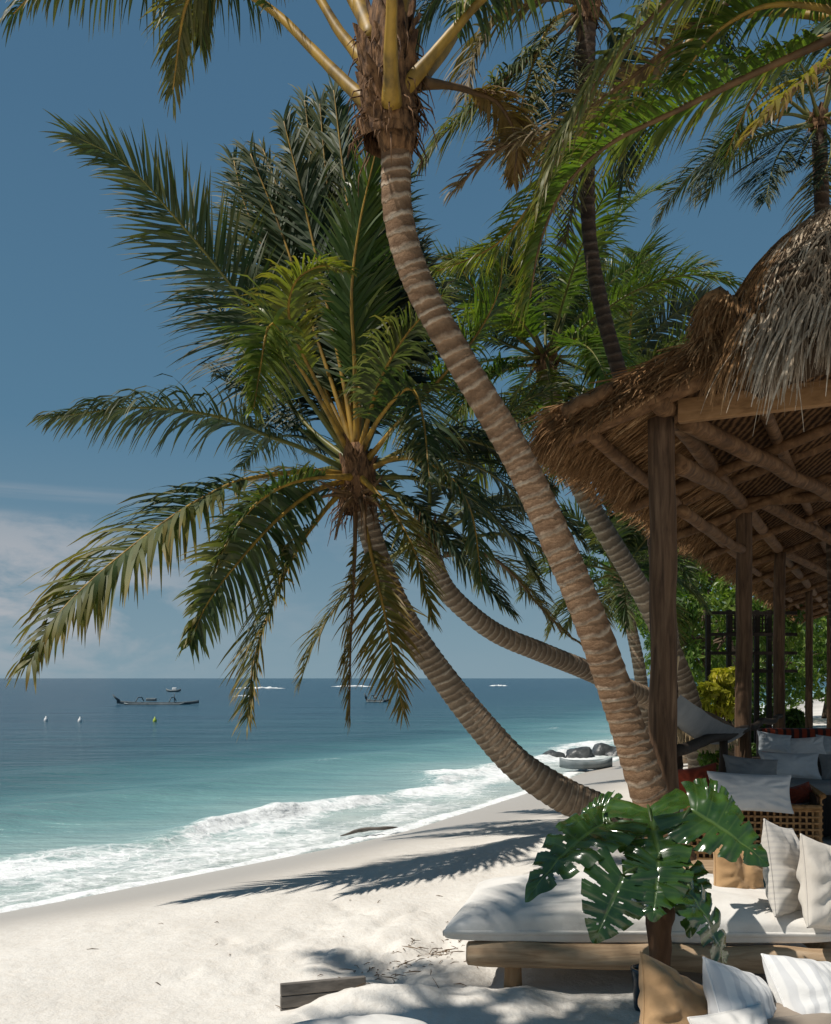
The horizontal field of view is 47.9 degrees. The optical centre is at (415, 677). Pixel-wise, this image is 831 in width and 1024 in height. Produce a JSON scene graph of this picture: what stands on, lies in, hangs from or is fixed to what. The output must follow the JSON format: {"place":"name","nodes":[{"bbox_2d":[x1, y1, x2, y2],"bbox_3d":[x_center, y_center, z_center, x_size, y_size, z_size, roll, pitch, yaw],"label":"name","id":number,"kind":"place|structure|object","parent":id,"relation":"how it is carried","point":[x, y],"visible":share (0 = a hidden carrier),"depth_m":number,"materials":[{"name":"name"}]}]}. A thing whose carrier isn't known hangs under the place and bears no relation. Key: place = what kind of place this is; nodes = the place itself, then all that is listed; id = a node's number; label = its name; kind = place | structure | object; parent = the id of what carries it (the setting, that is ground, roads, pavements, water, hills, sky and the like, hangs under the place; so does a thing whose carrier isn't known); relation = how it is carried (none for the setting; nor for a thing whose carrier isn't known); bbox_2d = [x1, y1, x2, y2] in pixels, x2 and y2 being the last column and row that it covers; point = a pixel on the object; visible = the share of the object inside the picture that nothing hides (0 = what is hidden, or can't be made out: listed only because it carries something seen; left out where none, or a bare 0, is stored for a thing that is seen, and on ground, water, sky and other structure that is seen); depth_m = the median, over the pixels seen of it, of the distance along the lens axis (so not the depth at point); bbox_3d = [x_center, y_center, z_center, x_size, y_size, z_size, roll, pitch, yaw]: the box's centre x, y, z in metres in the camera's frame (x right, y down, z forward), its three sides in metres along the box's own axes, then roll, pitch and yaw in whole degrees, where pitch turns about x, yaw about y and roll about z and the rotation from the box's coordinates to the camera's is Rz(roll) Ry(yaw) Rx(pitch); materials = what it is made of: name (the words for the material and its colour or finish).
{"place":"outdoors","nodes":[
{"label":"outdoors","id":0,"kind":"place"},
{"bbox_2d":[0,678,826,912],"bbox_3d":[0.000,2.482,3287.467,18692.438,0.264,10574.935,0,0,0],"label":"sea","id":1,"kind":"structure","parent":0,"point":[108,793],"depth_m":26.58,"materials":[{"name":"liquid"}]},
{"bbox_2d":[112,694,198,704],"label":"outrigger boat","id":2,"kind":"object","parent":1,"relation":"on","point":[153,703],"visible":1,"depth_m":92.02,"materials":[{"name":"paint"}]},
{"bbox_2d":[166,688,180,691],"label":"motor boat","id":3,"kind":"object","parent":1,"relation":"on","point":[174,690],"visible":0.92,"depth_m":175.15,"materials":[{"name":"grey paint"}]},
{"bbox_2d":[236,687,286,688],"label":"breaking wave","id":4,"kind":"object","parent":1,"relation":"on","point":[266,688],"visible":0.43,"depth_m":230.59,"materials":[{"name":"white liquid"}]},
{"bbox_2d":[332,685,373,686],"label":"breaking wave","id":5,"kind":"object","parent":1,"relation":"on","point":[354,686],"visible":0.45,"depth_m":280.60,"materials":[{"name":"white liquid"}]},
{"bbox_2d":[340,826,397,835],"bbox_3d":[-0.759,2.466,15.196,1.117,0.090,0.160,0,0,-33],"label":"driftwood log","id":6,"kind":"object","parent":1,"relation":"in","point":[364,829],"visible":1,"depth_m":15.21,"materials":[{"name":"wood"}]},
{"bbox_2d":[364,693,388,701],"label":"outrigger boat","id":7,"kind":"object","parent":1,"relation":"on","point":[379,700],"visible":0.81,"depth_m":101.47,"materials":[{"name":"paint"}]},
{"bbox_2d":[0,698,830,1023],"bbox_3d":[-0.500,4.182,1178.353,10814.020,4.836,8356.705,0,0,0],"label":"sand beach","id":8,"kind":"structure","parent":0,"point":[344,910],"depth_m":7.20,"materials":[{"name":"beige sand"}]},
{"bbox_2d":[87,895,477,1007],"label":"beach litter","id":9,"kind":"object","parent":8,"relation":"on","point":[445,950],"visible":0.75,"depth_m":6.65,"materials":[{"name":"brown plant"}]},
{"bbox_2d":[4,66,632,821],"bbox_3d":[-1.099,-2.826,11.469,7.071,9.754,5.053,0,0,-21],"label":"coconut palm","id":10,"kind":"object","parent":8,"relation":"on","point":[322,312],"visible":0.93,"depth_m":10.37,"materials":[{"name":"green plant"}]},
{"bbox_2d":[280,975,365,1010],"bbox_3d":[-0.548,1.976,5.671,0.541,0.300,0.035,0,0,-15],"label":"buried board","id":11,"kind":"object","parent":8,"relation":"on","point":[295,995],"visible":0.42,"depth_m":5.63,"materials":[{"name":"wood"}]},
{"bbox_2d":[0,0,696,860],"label":"coconut palm","id":12,"kind":"object","parent":8,"relation":"on","point":[394,76],"visible":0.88,"depth_m":7.83,"materials":[{"name":"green plant"}]},
{"bbox_2d":[293,1014,426,1023],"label":"floor cushion","id":13,"kind":"object","parent":8,"relation":"on","point":[378,1019],"visible":1,"depth_m":4.34,"materials":[{"name":"white fabric"}]},
{"bbox_2d":[269,381,733,755],"bbox_3d":[2.894,-0.952,15.228,11.212,6.418,4.457,0,0,-28],"label":"coconut palm","id":14,"kind":"object","parent":8,"relation":"on","point":[458,603],"visible":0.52,"depth_m":13.59,"materials":[{"name":"green plant"}]},
{"bbox_2d":[541,750,564,757],"bbox_3d":[4.466,2.612,30.504,0.843,0.552,0.740,0,0,0],"label":"rock","id":15,"kind":"object","parent":8,"relation":"on","point":[554,753],"visible":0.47,"depth_m":30.36,"materials":[{"name":"grey stone"}]},
{"bbox_2d":[378,153,743,767],"bbox_3d":[2.827,-3.748,18.060,7.016,11.642,6.320,0,0,-35],"label":"coconut palm","id":16,"kind":"object","parent":8,"relation":"on","point":[564,296],"visible":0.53,"depth_m":17.39,"materials":[{"name":"green plant"}]},
{"bbox_2d":[412,0,747,768],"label":"coconut palm","id":17,"kind":"object","parent":8,"relation":"on","point":[578,56],"visible":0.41,"depth_m":13.80,"materials":[{"name":"green plant"}]},
{"bbox_2d":[565,746,594,757],"bbox_3d":[5.388,2.622,30.763,0.995,0.746,0.914,0,0,27],"label":"rock","id":18,"kind":"object","parent":8,"relation":"on","point":[582,752],"visible":0.47,"depth_m":30.48,"materials":[{"name":"grey stone"}]},
{"bbox_2d":[559,757,611,769],"bbox_3d":[4.696,2.350,25.773,1.500,0.340,0.620,0,0,-7],"label":"rowing boat","id":19,"kind":"object","parent":8,"relation":"on","point":[586,764],"visible":1,"depth_m":25.58,"materials":[{"name":"grey paint"}]},
{"bbox_2d":[484,222,722,763],"bbox_3d":[5.021,-4.500,22.844,7.520,13.207,7.208,0,0,0],"label":"coconut palm","id":20,"kind":"object","parent":8,"relation":"on","point":[647,347],"visible":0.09,"depth_m":22.41,"materials":[{"name":"green plant"}]},
{"bbox_2d":[592,743,615,755],"bbox_3d":[6.373,2.621,31.592,1.208,0.885,0.945,0,0,0],"label":"rock","id":21,"kind":"object","parent":8,"relation":"on","point":[600,749],"visible":0.33,"depth_m":31.26,"materials":[{"name":"grey stone"}]},
{"bbox_2d":[605,748,617,755],"bbox_3d":[6.718,2.624,31.003,0.865,0.641,0.672,0,0,0],"label":"rock","id":22,"kind":"object","parent":8,"relation":"on","point":[612,753],"visible":0.22,"depth_m":30.92,"materials":[{"name":"grey stone"}]},
{"bbox_2d":[515,494,712,733],"bbox_3d":[5.236,-1.937,24.828,5.473,7.853,5.573,0,0,0],"label":"coconut palm","id":23,"kind":"object","parent":8,"relation":"on","point":[634,542],"visible":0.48,"depth_m":24.59,"materials":[{"name":"green plant"}]},
{"bbox_2d":[429,0,830,330],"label":"coconut palm","id":24,"kind":"object","parent":8,"relation":"on","point":[557,175],"visible":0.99,"depth_m":6.94,"materials":[{"name":"green plant"}]},
{"bbox_2d":[630,963,639,1011],"bbox_3d":[1.335,1.813,5.450,0.164,0.255,0.164,0,0,0],"label":"flower pot","id":25,"kind":"object","parent":8,"relation":"on","point":[634,968],"visible":0.32,"depth_m":5.42,"materials":[{"name":"blue ceramic"}]},
{"bbox_2d":[525,778,768,966],"bbox_3d":[1.318,1.331,5.458,1.433,1.442,1.002,0,0,0],"label":"split leaf plant","id":26,"kind":"object","parent":25,"relation":"in","point":[662,883],"visible":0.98,"depth_m":5.25,"materials":[{"name":"green plant"}]},
{"bbox_2d":[443,870,830,987],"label":"daybed","id":27,"kind":"object","parent":8,"relation":"on","point":[499,922],"visible":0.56,"depth_m":5.81,"materials":[{"name":"white fabric"}]},
{"bbox_2d":[713,844,763,888],"bbox_3d":[2.215,1.352,6.422,0.431,0.411,0.169,13,-20,-20],"label":"cushion","id":28,"kind":"object","parent":27,"relation":"on","point":[739,873],"visible":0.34,"depth_m":6.35,"materials":[{"name":"beige fabric"}]},
{"bbox_2d":[761,819,801,917],"bbox_3d":[2.372,1.240,6.019,0.221,0.610,0.511,-15,-24,38],"label":"cushion","id":29,"kind":"object","parent":27,"relation":"on","point":[780,845],"visible":0.77,"depth_m":5.87,"materials":[{"name":"beige fabric"}]},
{"bbox_2d":[796,833,830,929],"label":"cushion","id":30,"kind":"object","parent":27,"relation":"on","point":[813,873],"visible":1,"depth_m":5.67,"materials":[{"name":"beige fabric"}]},
{"bbox_2d":[584,528,719,616],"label":"broadleaf tree","id":31,"kind":"object","parent":8,"relation":"on","point":[592,573],"visible":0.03,"depth_m":38.48,"materials":[{"name":"green plant"}]},
{"bbox_2d":[613,596,711,651],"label":"broadleaf tree","id":32,"kind":"object","parent":8,"relation":"on","point":[647,643],"visible":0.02,"depth_m":41.19,"materials":[{"name":"green plant"}]},
{"bbox_2d":[518,205,830,812],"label":"thatched pavilion","id":33,"kind":"structure","parent":8,"relation":"on","point":[710,444],"depth_m":8.57,"materials":[{"name":"brown wood"}]},
{"bbox_2d":[677,655,746,753],"bbox_3d":[3.440,0.375,10.877,0.355,1.164,5.270,0,0,27],"label":"hammock","id":34,"kind":"object","parent":33,"relation":"hanging from","point":[694,721],"visible":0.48,"depth_m":9.87,"materials":[{"name":"fabric"}]},
{"bbox_2d":[757,731,791,752],"bbox_3d":[4.891,0.888,12.749,0.509,0.291,0.161,8,-19,-8],"label":"cushion","id":35,"kind":"object","parent":33,"relation":"on","point":[774,743],"visible":0.93,"depth_m":12.69,"materials":[{"name":"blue fabric"}]},
{"bbox_2d":[790,736,826,753],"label":"cushion","id":36,"kind":"object","parent":33,"relation":"on","point":[808,745],"visible":0.58,"depth_m":12.84,"materials":[{"name":"grey fabric"}]},
{"bbox_2d":[635,551,735,725],"bbox_3d":[11.677,-2.566,34.856,7.182,9.392,6.404,0,0,0],"label":"broadleaf tree","id":37,"kind":"object","parent":8,"relation":"on","point":[707,580],"visible":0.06,"depth_m":34.35,"materials":[{"name":"green plant"}]},
{"bbox_2d":[683,860,712,873],"bbox_3d":[2.342,1.772,7.750,0.620,0.457,0.420,0,0,0],"label":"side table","id":38,"kind":"object","parent":8,"relation":"on","point":[708,865],"visible":0.02,"depth_m":7.75,"materials":[{"name":"beige wood"}]},
{"bbox_2d":[614,562,815,692],"bbox_3d":[9.325,-0.862,29.870,6.313,6.037,4.443,0,0,26],"label":"broadleaf tree","id":39,"kind":"object","parent":8,"relation":"on","point":[695,652],"visible":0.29,"depth_m":29.11,"materials":[{"name":"green plant"}]},
{"bbox_2d":[696,666,734,721],"bbox_3d":[6.954,0.814,21.996,1.850,2.205,1.191,0,0,-16],"label":"bush","id":40,"kind":"object","parent":8,"relation":"on","point":[719,691],"visible":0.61,"depth_m":21.69,"materials":[{"name":"yellow plant"}]},
{"bbox_2d":[697,743,755,771],"bbox_3d":[5.729,1.460,17.025,1.225,0.915,0.649,0,0,20],"label":"bush","id":41,"kind":"object","parent":8,"relation":"on","point":[709,758],"visible":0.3,"depth_m":16.98,"materials":[{"name":"green plant"}]},
{"bbox_2d":[632,1002,830,1023],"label":"beanbag lounger","id":42,"kind":"object","parent":8,"relation":"on","point":[783,1015],"visible":0.23,"depth_m":4.21,"materials":[{"name":"beige fabric"}]},
{"bbox_2d":[638,951,707,1023],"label":"cushion","id":43,"kind":"object","parent":42,"relation":"on","point":[668,994],"visible":0.76,"depth_m":4.38,"materials":[{"name":"beige fabric"}]},
{"bbox_2d":[687,1002,767,1023],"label":"cushion","id":44,"kind":"object","parent":42,"relation":"on","point":[754,1014],"visible":1,"depth_m":4.11,"materials":[{"name":"white fabric"}]},
{"bbox_2d":[702,956,775,1018],"bbox_3d":[1.523,1.568,4.319,0.451,0.490,0.254,26,-48,-31],"label":"cushion","id":45,"kind":"object","parent":42,"relation":"on","point":[727,987],"visible":0.88,"depth_m":4.27,"materials":[{"name":"white fabric"}]},
{"bbox_2d":[761,953,830,1013],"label":"cushion","id":46,"kind":"object","parent":42,"relation":"on","point":[800,986],"visible":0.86,"depth_m":4.38,"materials":[{"name":"white fabric"}]},
{"bbox_2d":[650,20,830,663],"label":"coconut palm","id":47,"kind":"object","parent":8,"relation":"on","point":[817,121],"visible":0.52,"depth_m":16.84,"materials":[{"name":"green plant"}]},
{"bbox_2d":[705,610,796,743],"bbox_3d":[9.280,0.056,25.927,2.520,3.887,0.265,0,0,0],"label":"garden trellis","id":48,"kind":"object","parent":8,"relation":"on","point":[757,634],"visible":0.63,"depth_m":25.94,"materials":[{"name":"brown wood"}]},
{"bbox_2d":[683,617,820,716],"bbox_3d":[13.452,-0.393,39.861,6.468,5.100,4.976,0,0,35],"label":"broadleaf tree","id":49,"kind":"object","parent":8,"relation":"on","point":[792,681],"visible":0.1,"depth_m":39.44,"materials":[{"name":"green plant"}]},
{"bbox_2d":[680,784,825,859],"bbox_3d":[3.496,1.571,9.762,1.599,0.858,1.036,0,0,0],"label":"rattan sofa","id":50,"kind":"object","parent":8,"relation":"on","point":[805,819],"visible":0.28,"depth_m":9.34,"materials":[{"name":"wicker"}]},
{"bbox_2d":[678,763,715,795],"bbox_3d":[2.947,1.139,9.849,0.510,0.430,0.192,-10,-16,10],"label":"cushion","id":51,"kind":"object","parent":50,"relation":"on","point":[691,774],"visible":0.27,"depth_m":9.82,"materials":[{"name":"red fabric"}]},
{"bbox_2d":[707,771,793,813],"bbox_3d":[3.318,1.135,9.281,0.868,0.392,0.210,3,-14,-4],"label":"cushion","id":52,"kind":"object","parent":50,"relation":"on","point":[753,792],"visible":0.8,"depth_m":9.21,"materials":[{"name":"grey fabric"}]},
{"bbox_2d":[723,754,777,774],"bbox_3d":[3.555,1.012,9.899,0.629,0.371,0.193,6,-21,-8],"label":"cushion","id":53,"kind":"object","parent":50,"relation":"on","point":[737,765],"visible":0.48,"depth_m":9.86,"materials":[{"name":"grey fabric"}]},
{"bbox_2d":[789,781,811,803],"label":"cushion","id":54,"kind":"object","parent":50,"relation":"on","point":[799,794],"visible":0.73,"depth_m":9.69,"materials":[{"name":"red fabric"}]},
{"bbox_2d":[688,599,826,709],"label":"broadleaf tree","id":55,"kind":"object","parent":8,"relation":"on","point":[818,633],"visible":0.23,"depth_m":43.06,"materials":[{"name":"green plant"}]},
{"bbox_2d":[725,704,804,742],"bbox_3d":[9.922,1.417,26.728,1.968,1.474,2.022,0,0,-34],"label":"bush","id":56,"kind":"object","parent":8,"relation":"on","point":[794,717],"visible":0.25,"depth_m":26.35,"materials":[{"name":"green plant"}]},
{"bbox_2d":[714,608,826,718],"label":"broadleaf tree","id":57,"kind":"object","parent":8,"relation":"on","point":[824,713],"visible":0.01,"depth_m":47.86,"materials":[{"name":"green plant"}]},
{"bbox_2d":[752,728,830,775],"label":"striped sofa","id":58,"kind":"object","parent":8,"relation":"on","point":[802,732],"visible":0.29,"depth_m":14.24,"materials":[{"name":"red fabric"}]},
{"bbox_2d":[816,735,830,753],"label":"cushion","id":59,"kind":"object","parent":58,"relation":"on","point":[827,743],"visible":0.54,"depth_m":12.95,"materials":[{"name":"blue fabric"}]},
{"bbox_2d":[790,776,830,835],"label":"grey sofa","id":60,"kind":"object","parent":8,"relation":"on","point":[823,786],"visible":0.04,"depth_m":11.25,"materials":[{"name":"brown fabric"}]},
{"bbox_2d":[758,751,821,779],"bbox_3d":[4.578,1.069,11.450,0.788,0.332,0.194,2,-16,-6],"label":"cushion","id":61,"kind":"object","parent":60,"relation":"on","point":[799,765],"visible":0.72,"depth_m":11.39,"materials":[{"name":"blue fabric"}]},
{"bbox_2d":[818,754,830,779],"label":"cushion","id":62,"kind":"object","parent":60,"relation":"on","point":[825,761],"visible":0.98,"depth_m":11.67,"materials":[{"name":"grey fabric"}]},
{"bbox_2d":[0,0,830,677],"label":"sky","id":63,"kind":"structure","parent":0,"point":[72,328],"materials":[{"name":"blue"}]}
]}

